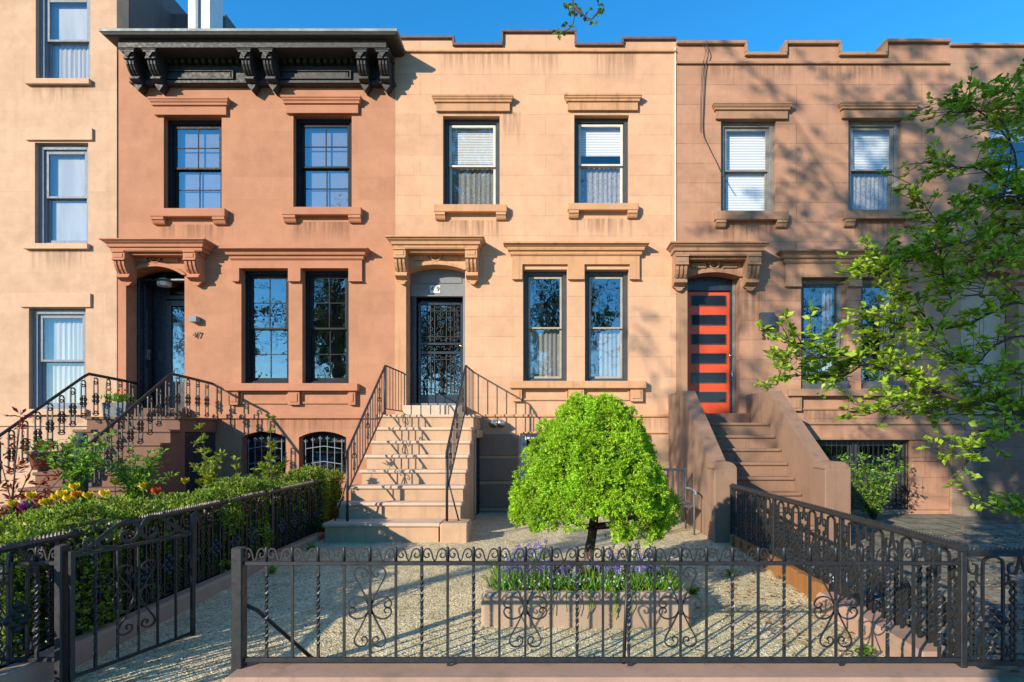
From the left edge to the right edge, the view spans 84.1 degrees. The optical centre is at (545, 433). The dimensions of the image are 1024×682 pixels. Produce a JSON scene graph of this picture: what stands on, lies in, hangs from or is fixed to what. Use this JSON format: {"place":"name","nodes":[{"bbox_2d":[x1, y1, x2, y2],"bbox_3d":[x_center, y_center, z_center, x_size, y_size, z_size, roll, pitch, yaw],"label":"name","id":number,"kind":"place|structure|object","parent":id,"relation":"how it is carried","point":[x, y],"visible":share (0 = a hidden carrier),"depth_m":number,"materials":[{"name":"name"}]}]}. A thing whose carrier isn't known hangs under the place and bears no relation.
{"place":"outdoors","nodes":[
{"label":"outdoors","id":0,"kind":"place"},
{"bbox_2d":[49,512,884,681],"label":"gravel yard","id":1,"kind":"structure","parent":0,"point":[494,524],"depth_m":4.55,"materials":[{"name":"beige gravel"}]},
{"bbox_2d":[3,544,69,681],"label":"wrought iron fence","id":2,"kind":"object","parent":1,"relation":"on","point":[59,555],"visible":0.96,"depth_m":3.35,"materials":[{"name":"black metal"}]},
{"bbox_2d":[68,511,199,681],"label":"iron gate","id":3,"kind":"structure","parent":1,"relation":"on","point":[72,555],"depth_m":3.71,"materials":[{"name":"black metal"}]},
{"bbox_2d":[268,565,276,572],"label":"weed","id":4,"kind":"object","parent":1,"relation":"on","point":[271,568],"visible":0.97,"depth_m":5.87,"materials":[{"name":"green plant"}]},
{"bbox_2d":[305,542,315,548],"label":"weed","id":5,"kind":"object","parent":1,"relation":"on","point":[311,546],"visible":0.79,"depth_m":6.99,"materials":[{"name":"green plant"}]},
{"bbox_2d":[320,542,821,652],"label":"fallen leaves","id":6,"kind":"object","parent":1,"relation":"on","point":[566,546],"visible":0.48,"depth_m":4.58,"materials":[{"name":"brown plant"}]},
{"bbox_2d":[481,560,690,627],"bbox_3d":[0.315,1.373,4.960,1.630,0.355,1.180,0,0,0],"label":"stone planter","id":7,"kind":"object","parent":1,"relation":"on","point":[641,613],"visible":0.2,"depth_m":4.37,"materials":[{"name":"stone"}]},
{"bbox_2d":[508,565,521,586],"bbox_3d":[-0.266,1.134,4.496,0.138,0.222,0.126,0,0,-36],"label":"grape hyacinth","id":8,"kind":"object","parent":7,"relation":"on","point":[513,576],"visible":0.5,"depth_m":4.51,"materials":[{"name":"green plant"}]},
{"bbox_2d":[533,547,541,570],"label":"grape hyacinth","id":9,"kind":"object","parent":7,"relation":"on","point":[538,553],"visible":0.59,"depth_m":4.98,"materials":[{"name":"white plant"}]},
{"bbox_2d":[536,560,548,589],"bbox_3d":[-0.013,1.129,4.485,0.132,0.234,0.145,0,0,-42],"label":"grape hyacinth","id":10,"kind":"object","parent":7,"relation":"on","point":[541,576],"visible":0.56,"depth_m":4.49,"materials":[{"name":"green plant"}]},
{"bbox_2d":[538,538,548,560],"bbox_3d":[-0.042,1.113,5.267,0.151,0.266,0.165,0,0,-35],"label":"grape hyacinth","id":11,"kind":"object","parent":7,"relation":"on","point":[540,546],"visible":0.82,"depth_m":5.24,"materials":[{"name":"purple plant"}]},
{"bbox_2d":[554,565,566,580],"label":"grape hyacinth","id":12,"kind":"object","parent":7,"relation":"on","point":[561,567],"visible":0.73,"depth_m":4.58,"materials":[{"name":"green plant"}]},
{"bbox_2d":[565,560,573,580],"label":"grape hyacinth","id":13,"kind":"object","parent":7,"relation":"on","point":[570,566],"visible":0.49,"depth_m":4.64,"materials":[{"name":"green plant"}]},
{"bbox_2d":[535,587,633,618],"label":"trailing stems","id":14,"kind":"object","parent":7,"relation":"on","point":[615,599],"visible":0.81,"depth_m":4.34,"materials":[{"name":"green plant"}]},
{"bbox_2d":[480,554,690,596],"bbox_3d":[0.312,1.176,4.854,1.734,0.148,1.159,0,0,0],"label":"bulb foliage","id":15,"kind":"object","parent":7,"relation":"on","point":[661,584],"visible":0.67,"depth_m":4.49,"materials":[{"name":"green plant"}]},
{"bbox_2d":[583,559,595,582],"bbox_3d":[0.381,1.131,4.613,0.130,0.229,0.142,0,0,39],"label":"grape hyacinth","id":16,"kind":"object","parent":7,"relation":"on","point":[591,575],"visible":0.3,"depth_m":4.59,"materials":[{"name":"green plant"}]},
{"bbox_2d":[507,391,684,571],"bbox_3d":[0.426,0.446,4.948,1.427,1.633,1.501,0,0,40],"label":"clipped evergreen","id":17,"kind":"object","parent":7,"relation":"on","point":[595,461],"visible":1,"depth_m":4.56,"materials":[{"name":"green plant"}]},
{"bbox_2d":[605,544,618,566],"bbox_3d":[0.629,1.119,5.279,0.174,0.252,0.134,0,0,39],"label":"grape hyacinth","id":18,"kind":"object","parent":7,"relation":"on","point":[611,559],"visible":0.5,"depth_m":5.25,"materials":[{"name":"white plant"}]},
{"bbox_2d":[608,567,623,582],"bbox_3d":[0.549,1.160,4.547,0.159,0.171,0.133,0,0,29],"label":"grape hyacinth","id":19,"kind":"object","parent":7,"relation":"on","point":[615,572],"visible":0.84,"depth_m":4.56,"materials":[{"name":"purple plant"}]},
{"bbox_2d":[618,565,625,581],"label":"grape hyacinth","id":20,"kind":"object","parent":7,"relation":"on","point":[621,572],"visible":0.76,"depth_m":4.59,"materials":[{"name":"purple plant"}]},
{"bbox_2d":[632,544,639,566],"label":"grape hyacinth","id":21,"kind":"object","parent":7,"relation":"on","point":[633,551],"visible":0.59,"depth_m":5.13,"materials":[{"name":"white plant"}]},
{"bbox_2d":[633,565,645,583],"bbox_3d":[0.712,1.145,4.557,0.187,0.200,0.156,0,0,35],"label":"grape hyacinth","id":22,"kind":"object","parent":7,"relation":"on","point":[637,568],"visible":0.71,"depth_m":4.52,"materials":[{"name":"purple plant"}]},
{"bbox_2d":[634,565,650,588],"bbox_3d":[0.788,1.142,4.517,0.162,0.207,0.105,0,0,35],"label":"grape hyacinth","id":23,"kind":"object","parent":7,"relation":"on","point":[639,581],"visible":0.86,"depth_m":4.50,"materials":[{"name":"green plant"}]},
{"bbox_2d":[661,468,696,534],"bbox_3d":[1.840,0.990,8.271,0.586,0.920,0.588,0,0,0],"label":"garden chair","id":24,"kind":"object","parent":1,"relation":"on","point":[685,502],"visible":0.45,"depth_m":8.54,"materials":[{"name":"grey paint"}]},
{"bbox_2d":[686,585,701,594],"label":"weed","id":25,"kind":"object","parent":1,"relation":"on","point":[692,590],"visible":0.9,"depth_m":5.18,"materials":[{"name":"green plant"}]},
{"bbox_2d":[725,568,736,575],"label":"weed","id":26,"kind":"object","parent":1,"relation":"on","point":[728,571],"visible":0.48,"depth_m":5.77,"materials":[{"name":"green plant"}]},
{"bbox_2d":[667,543,858,656],"bbox_3d":[1.917,1.455,5.453,0.884,0.102,3.722,0,0,0],"label":"fallen leaf drift","id":27,"kind":"object","parent":1,"relation":"on","point":[768,622],"visible":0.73,"depth_m":4.83,"materials":[{"name":"brown plant"}]},
{"bbox_2d":[730,534,828,601],"bbox_3d":[2.388,1.450,6.080,0.085,0.300,2.440,0,0,0],"label":"rusty edging","id":28,"kind":"object","parent":1,"relation":"on","point":[796,578],"visible":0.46,"depth_m":5.51,"materials":[{"name":"orange metal"}]},
{"bbox_2d":[729,483,967,667],"bbox_3d":[2.445,1.098,5.370,0.068,0.904,4.056,0,0,-1],"label":"cast iron fence","id":29,"kind":"object","parent":1,"relation":"on","point":[957,647],"visible":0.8,"depth_m":4.29,"materials":[{"name":"black metal"}]},
{"bbox_2d":[853,644,874,656],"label":"weed","id":30,"kind":"object","parent":1,"relation":"on","point":[870,650],"visible":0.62,"depth_m":3.77,"materials":[{"name":"green plant"}]},
{"bbox_2d":[175,0,1023,51],"label":"sky","id":31,"kind":"structure","parent":0,"point":[861,25],"materials":[{"name":"blue"}]},
{"bbox_2d":[755,514,1023,681],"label":"side yard","id":32,"kind":"structure","parent":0,"point":[936,523],"depth_m":6.43,"materials":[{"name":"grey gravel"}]},
{"bbox_2d":[851,480,860,515],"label":"shrub","id":33,"kind":"object","parent":32,"relation":"on","point":[853,490],"visible":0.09,"depth_m":9.04,"materials":[{"name":"green plant"}]},
{"bbox_2d":[837,444,910,519],"bbox_3d":[5.474,0.830,9.481,1.189,1.306,1.051,0,0,21],"label":"shrub","id":34,"kind":"object","parent":32,"relation":"on","point":[874,506],"visible":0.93,"depth_m":9.38,"materials":[{"name":"green plant"}]},
{"label":"ground","id":35,"kind":"structure","parent":0,"visible":0},
{"bbox_2d":[0,0,235,508],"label":"row house","id":36,"kind":"structure","parent":35,"relation":"on","point":[58,183],"depth_m":10.38,"materials":[{"name":"beige paint"}]},
{"bbox_2d":[33,309,85,408],"bbox_3d":[-8.942,-1.361,10.546,1.040,1.845,0.172,0,0,0],"label":"window","id":37,"kind":"structure","parent":36,"relation":"in","point":[65,362],"depth_m":10.61,"materials":[{"name":"glass"}]},
{"bbox_2d":[39,145,87,242],"bbox_3d":[-8.863,-4.387,10.530,0.977,1.861,0.140,0,0,0],"label":"window","id":38,"kind":"structure","parent":36,"relation":"in","point":[63,169],"depth_m":10.59,"materials":[{"name":"glass"}]},
{"bbox_2d":[40,0,89,78],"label":"window","id":39,"kind":"structure","parent":36,"relation":"in","point":[67,55],"depth_m":10.59,"materials":[{"name":"glass"}]},
{"bbox_2d":[0,532,324,681],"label":"stone curb","id":40,"kind":"structure","parent":35,"relation":"on","point":[208,588],"depth_m":4.14,"materials":[{"name":"grey stone"}]},
{"bbox_2d":[0,479,322,668],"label":"cast iron fence","id":41,"kind":"object","parent":40,"relation":"on","point":[281,525],"visible":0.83,"depth_m":4.65,"materials":[{"name":"black metal"}]},
{"bbox_2d":[0,0,405,527],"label":"row house","id":42,"kind":"structure","parent":35,"relation":"on","point":[256,195],"depth_m":10.40,"materials":[{"name":"stone"}]},
{"bbox_2d":[22,439,63,469],"bbox_3d":[-7.176,0.293,8.104,0.464,0.455,0.413,0,0,37],"label":"flower pot","id":43,"kind":"object","parent":42,"relation":"on","point":[32,454],"visible":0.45,"depth_m":7.99,"materials":[{"name":"ceramic"}]},
{"bbox_2d":[58,448,72,469],"bbox_3d":[-6.838,0.361,8.104,0.245,0.318,0.223,0,0,42],"label":"flower pot","id":44,"kind":"object","parent":42,"relation":"on","point":[66,456],"visible":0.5,"depth_m":8.07,"materials":[{"name":"ceramic"}]},
{"bbox_2d":[100,388,136,416],"bbox_3d":[-7.253,-0.519,9.635,0.700,0.488,0.356,0,0,10],"label":"flower pot","id":45,"kind":"object","parent":42,"relation":"on","point":[114,409],"visible":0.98,"depth_m":9.54,"materials":[{"name":"white ceramic"}]},
{"bbox_2d":[143,286,151,407],"bbox_3d":[-7.612,-1.630,10.860,0.078,2.340,0.200,0,0,0],"label":"open door leaf","id":46,"kind":"structure","parent":42,"relation":"in","point":[147,291],"depth_m":10.81,"materials":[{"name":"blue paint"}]},
{"bbox_2d":[157,272,171,287],"bbox_3d":[-7.226,-2.909,10.750,0.231,0.278,0.231,0,0,23],"label":"hanging lantern","id":47,"kind":"object","parent":42,"relation":"hanging from","point":[165,284],"visible":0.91,"depth_m":10.68,"materials":[{"name":"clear glass"}]},
{"bbox_2d":[150,276,184,407],"bbox_3d":[-7.143,-1.750,11.036,1.040,2.600,0.112,0,0,0],"label":"door","id":48,"kind":"structure","parent":42,"relation":"in","point":[168,336],"depth_m":10.98,"materials":[{"name":"blue paint"}]},
{"bbox_2d":[168,120,221,207],"bbox_3d":[-6.475,-4.942,10.590,1.063,1.720,0.140,0,0,0],"label":"window","id":49,"kind":"structure","parent":42,"relation":"in","point":[194,146],"depth_m":10.65,"materials":[{"name":"glass"}]},
{"bbox_2d":[247,432,285,472],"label":"window","id":50,"kind":"structure","parent":42,"relation":"in","point":[264,434],"depth_m":10.64,"materials":[{"name":"black glass"}]},
{"bbox_2d":[245,271,288,382],"bbox_3d":[-5.149,-1.963,10.610,0.868,2.096,0.140,0,0,0],"label":"window","id":51,"kind":"structure","parent":42,"relation":"in","point":[250,354],"depth_m":10.58,"materials":[{"name":"black paint"}]},
{"bbox_2d":[296,119,351,206],"bbox_3d":[-4.094,-4.965,10.590,1.071,1.720,0.140,0,0,0],"label":"window","id":52,"kind":"structure","parent":42,"relation":"in","point":[323,146],"depth_m":10.65,"materials":[{"name":"blue glass"}]},
{"bbox_2d":[304,432,345,472],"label":"window","id":53,"kind":"structure","parent":42,"relation":"in","point":[309,453],"depth_m":10.64,"materials":[{"name":"black paint"}]},
{"bbox_2d":[306,271,348,382],"bbox_3d":[-4.039,-1.963,10.610,0.852,2.096,0.140,0,0,0],"label":"window","id":54,"kind":"structure","parent":42,"relation":"in","point":[310,275],"depth_m":10.57,"materials":[{"name":"black paint"}]},
{"bbox_2d":[322,29,676,542],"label":"row house","id":55,"kind":"structure","parent":35,"relation":"on","point":[532,238],"depth_m":10.40,"materials":[{"name":"stone"}]},
{"bbox_2d":[417,297,462,402],"bbox_3d":[-1.990,-1.610,10.870,0.943,2.079,0.040,0,0,0],"label":"inner door","id":56,"kind":"structure","parent":55,"relation":"in","point":[419,299],"depth_m":10.85,"materials":[{"name":"black glass"}]},
{"bbox_2d":[418,303,462,402],"bbox_3d":[-1.988,-1.520,10.712,0.847,1.899,0.115,0,0,0],"label":"door","id":57,"kind":"structure","parent":55,"relation":"in","point":[421,398],"depth_m":10.73,"materials":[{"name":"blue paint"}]},
{"bbox_2d":[444,120,499,203],"bbox_3d":[-1.365,-4.985,10.606,1.040,1.666,0.172,0,0,0],"label":"window","id":58,"kind":"structure","parent":55,"relation":"in","point":[465,141],"depth_m":10.65,"materials":[{"name":"glass"}]},
{"bbox_2d":[520,434,538,487],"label":"window","id":59,"kind":"structure","parent":55,"relation":"in","point":[522,436],"depth_m":10.46,"materials":[{"name":"white paint"}]},
{"bbox_2d":[523,272,566,380],"bbox_3d":[-0.012,-1.978,10.630,0.805,2.049,0.180,0,0,0],"label":"window","id":60,"kind":"structure","parent":55,"relation":"in","point":[544,348],"depth_m":10.58,"materials":[{"name":"clear glass"}]},
{"bbox_2d":[574,119,627,202],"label":"window","id":61,"kind":"structure","parent":55,"relation":"in","point":[593,183],"depth_m":10.65,"materials":[{"name":"glass"}]},
{"bbox_2d":[585,272,627,380],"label":"window","id":62,"kind":"structure","parent":55,"relation":"in","point":[606,348],"depth_m":10.58,"materials":[{"name":"clear glass"}]},
{"bbox_2d":[222,662,999,681],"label":"stone curb","id":63,"kind":"structure","parent":35,"relation":"on","point":[599,672],"depth_m":3.28,"materials":[{"name":"stone"}]},
{"bbox_2d":[231,546,961,673],"bbox_3d":[0.308,1.086,3.519,4.315,0.828,0.383,0,0,0],"label":"wrought iron fence","id":64,"kind":"object","parent":63,"relation":"on","point":[240,605],"visible":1,"depth_m":3.35,"materials":[{"name":"black metal"}]},
{"bbox_2d":[965,547,1023,665],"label":"cast iron fence","id":65,"kind":"object","parent":63,"relation":"on","point":[990,553],"visible":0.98,"depth_m":3.37,"materials":[{"name":"black metal"}]},
{"bbox_2d":[666,38,950,545],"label":"row house","id":66,"kind":"structure","parent":35,"relation":"on","point":[787,150],"depth_m":10.40,"materials":[{"name":"stone"}]},
{"bbox_2d":[688,292,732,412],"bbox_3d":[3.097,-1.520,10.685,0.926,2.309,0.140,0,0,0],"label":"door","id":67,"kind":"structure","parent":66,"relation":"in","point":[709,355],"depth_m":10.71,"materials":[{"name":"red paint"}]},
{"bbox_2d":[721,123,773,210],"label":"window","id":68,"kind":"structure","parent":66,"relation":"in","point":[747,149],"depth_m":10.61,"materials":[{"name":"glass"}]},
{"bbox_2d":[801,280,842,388],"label":"window","id":69,"kind":"structure","parent":66,"relation":"in","point":[826,285],"depth_m":10.58,"materials":[{"name":"glass"}]},
{"bbox_2d":[801,370,851,388],"bbox_3d":[5.126,-1.009,10.376,0.809,0.404,0.385,0,0,0],"label":"window box","id":70,"kind":"object","parent":66,"relation":"on","point":[843,383],"visible":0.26,"depth_m":10.28,"materials":[{"name":"grey plant"}]},
{"bbox_2d":[817,442,854,507],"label":"window","id":71,"kind":"structure","parent":66,"relation":"in","point":[849,444],"depth_m":10.55,"materials":[{"name":"grey paint"}]},
{"bbox_2d":[848,122,898,209],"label":"window","id":72,"kind":"structure","parent":66,"relation":"in","point":[872,146],"depth_m":10.61,"materials":[{"name":"glass"}]},
{"bbox_2d":[855,442,903,507],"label":"window","id":73,"kind":"structure","parent":66,"relation":"in","point":[901,483],"depth_m":10.56,"materials":[{"name":"grey paint"}]},
{"bbox_2d":[861,280,900,388],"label":"window","id":74,"kind":"structure","parent":66,"relation":"in","point":[866,284],"depth_m":10.58,"materials":[{"name":"grey paint"}]},
{"bbox_2d":[862,370,904,388],"bbox_3d":[6.194,-0.991,10.309,0.702,0.367,0.321,0,0,0],"label":"window box","id":75,"kind":"object","parent":66,"relation":"on","point":[869,384],"visible":0.69,"depth_m":10.28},
{"bbox_2d":[816,592,953,656],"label":"stone curb","id":76,"kind":"structure","parent":35,"relation":"on","point":[900,644],"depth_m":3.96,"materials":[{"name":"stone"}]},
{"bbox_2d":[753,58,1023,522],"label":"dogwood tree","id":77,"kind":"object","parent":35,"relation":"on","point":[975,399],"visible":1,"depth_m":3.87,"materials":[{"name":"green plant"}]},
{"bbox_2d":[931,43,1023,523],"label":"row house","id":78,"kind":"structure","parent":35,"relation":"on","point":[991,61],"depth_m":10.40,"materials":[{"name":"stone"}]},
{"bbox_2d":[961,296,1004,413],"bbox_3d":[8.148,-1.476,10.730,1.053,2.241,0.080,0,0,0],"label":"door","id":79,"kind":"structure","parent":78,"relation":"in","point":[985,325],"depth_m":10.71,"materials":[{"name":"beige paint"}]},
{"bbox_2d":[989,122,1023,171],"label":"window","id":80,"kind":"structure","parent":78,"relation":"in","point":[991,134],"depth_m":10.61,"materials":[{"name":"glass"}]},
{"label":"street","id":81,"kind":"structure","parent":0,"visible":0},
{"bbox_2d":[552,0,604,39],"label":"street tree","id":82,"kind":"object","parent":81,"relation":"on","point":[576,8],"visible":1,"depth_m":4.39,"materials":[{"name":"green plant"}]},
{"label":"garden soil","id":83,"kind":"structure","parent":0,"visible":0},
{"bbox_2d":[6,500,18,513],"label":"tulip","id":84,"kind":"object","parent":83,"relation":"on","point":[13,503],"visible":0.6,"depth_m":5.64,"materials":[{"name":"yellow plant"}]},
{"bbox_2d":[0,499,42,533],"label":"border plant","id":85,"kind":"object","parent":83,"relation":"on","point":[28,504],"visible":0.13,"depth_m":5.51,"materials":[{"name":"green plant"}]},
{"bbox_2d":[17,504,26,511],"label":"tulip","id":86,"kind":"object","parent":83,"relation":"on","point":[22,507],"visible":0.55,"depth_m":5.63,"materials":[{"name":"purple plant"}]},
{"bbox_2d":[22,501,33,528],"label":"tulip","id":87,"kind":"object","parent":83,"relation":"on","point":[25,504],"visible":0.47,"depth_m":5.64,"materials":[{"name":"purple plant"}]},
{"bbox_2d":[24,491,36,521],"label":"tulip","id":88,"kind":"object","parent":83,"relation":"on","point":[31,495],"visible":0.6,"depth_m":5.64,"materials":[{"name":"yellow plant"}]},
{"bbox_2d":[0,407,67,530],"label":"japanese maple","id":89,"kind":"object","parent":83,"relation":"on","point":[12,497],"visible":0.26,"depth_m":5.83,"materials":[{"name":"red plant"}]},
{"bbox_2d":[42,497,53,503],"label":"tulip","id":90,"kind":"object","parent":83,"relation":"on","point":[47,501],"visible":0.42,"depth_m":5.63,"materials":[{"name":"yellow plant"}]},
{"bbox_2d":[50,493,60,501],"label":"tulip","id":91,"kind":"object","parent":83,"relation":"on","point":[55,497],"visible":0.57,"depth_m":5.63,"materials":[{"name":"yellow plant"}]},
{"bbox_2d":[56,489,66,503],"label":"tulip","id":92,"kind":"object","parent":83,"relation":"on","point":[61,493],"visible":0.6,"depth_m":5.64,"materials":[{"name":"yellow plant"}]},
{"bbox_2d":[62,495,73,523],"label":"tulip","id":93,"kind":"object","parent":83,"relation":"on","point":[67,498],"visible":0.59,"depth_m":5.63,"materials":[{"name":"yellow plant"}]},
{"bbox_2d":[22,429,119,523],"bbox_3d":[-4.819,0.703,5.837,0.681,1.495,0.572,0,0,0],"label":"standard rose","id":94,"kind":"object","parent":83,"relation":"on","point":[76,471],"visible":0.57,"depth_m":5.79,"materials":[{"name":"green plant"}]},
{"bbox_2d":[70,490,81,498],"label":"tulip","id":95,"kind":"object","parent":83,"relation":"on","point":[75,494],"visible":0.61,"depth_m":5.63,"materials":[{"name":"orange plant"}]},
{"bbox_2d":[68,483,85,522],"bbox_3d":[-4.536,0.971,5.733,0.461,0.957,0.121,0,0,-22],"label":"tulip","id":96,"kind":"object","parent":83,"relation":"on","point":[74,486],"visible":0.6,"depth_m":5.64,"materials":[{"name":"yellow plant"}]},
{"bbox_2d":[82,491,93,517],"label":"tulip","id":97,"kind":"object","parent":83,"relation":"on","point":[88,495],"visible":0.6,"depth_m":5.63,"materials":[{"name":"yellow plant"}]},
{"bbox_2d":[98,489,109,496],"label":"tulip","id":98,"kind":"object","parent":83,"relation":"on","point":[104,492],"visible":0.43,"depth_m":5.63,"materials":[{"name":"yellow plant"}]},
{"bbox_2d":[109,478,120,495],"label":"tulip","id":99,"kind":"object","parent":83,"relation":"on","point":[114,481],"visible":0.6,"depth_m":5.99,"materials":[{"name":"green plant"}]},
{"bbox_2d":[98,444,178,509],"bbox_3d":[-4.367,0.784,6.082,0.983,1.332,0.429,0,0,16],"label":"standard rose","id":100,"kind":"object","parent":83,"relation":"on","point":[140,475],"visible":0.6,"depth_m":6.06,"materials":[{"name":"green plant"}]},
{"bbox_2d":[138,482,148,498],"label":"tulip","id":101,"kind":"object","parent":83,"relation":"on","point":[142,486],"visible":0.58,"depth_m":5.99,"materials":[{"name":"yellow plant"}]},
{"bbox_2d":[151,487,160,498],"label":"tulip","id":102,"kind":"object","parent":83,"relation":"on","point":[156,490],"visible":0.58,"depth_m":5.99,"materials":[{"name":"red plant"}]},
{"bbox_2d":[0,464,344,663],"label":"boxwood hedge","id":103,"kind":"object","parent":83,"relation":"on","point":[113,513],"visible":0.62,"depth_m":4.61,"materials":[{"name":"green plant"}]},
{"bbox_2d":[180,477,189,496],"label":"tulip","id":104,"kind":"object","parent":83,"relation":"on","point":[184,480],"visible":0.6,"depth_m":6.49,"materials":[{"name":"yellow plant"}]},
{"bbox_2d":[195,478,203,490],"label":"tulip","id":105,"kind":"object","parent":83,"relation":"on","point":[199,481],"visible":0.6,"depth_m":6.49,"materials":[{"name":"yellow plant"}]},
{"bbox_2d":[189,423,225,489],"bbox_3d":[-4.426,0.657,7.424,0.373,1.588,0.608,0,0,-39],"label":"upright shrub","id":106,"kind":"object","parent":83,"relation":"on","point":[210,464],"visible":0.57,"depth_m":7.34,"materials":[{"name":"green plant"}]},
{"bbox_2d":[203,475,212,480],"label":"tulip","id":107,"kind":"object","parent":83,"relation":"on","point":[207,478],"visible":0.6,"depth_m":6.48,"materials":[{"name":"yellow plant"}]},
{"bbox_2d":[229,455,260,491],"bbox_3d":[-3.979,0.870,7.464,0.397,1.163,0.375,0,0,-37],"label":"upright shrub","id":108,"kind":"object","parent":83,"relation":"on","point":[237,466],"visible":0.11,"depth_m":7.33,"materials":[{"name":"green plant"}]},
{"bbox_2d":[257,415,289,482],"bbox_3d":[-3.581,0.599,7.408,0.386,1.704,0.373,0,0,0],"label":"upright shrub","id":109,"kind":"object","parent":83,"relation":"on","point":[267,474],"visible":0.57,"depth_m":7.34,"materials":[{"name":"green plant"}]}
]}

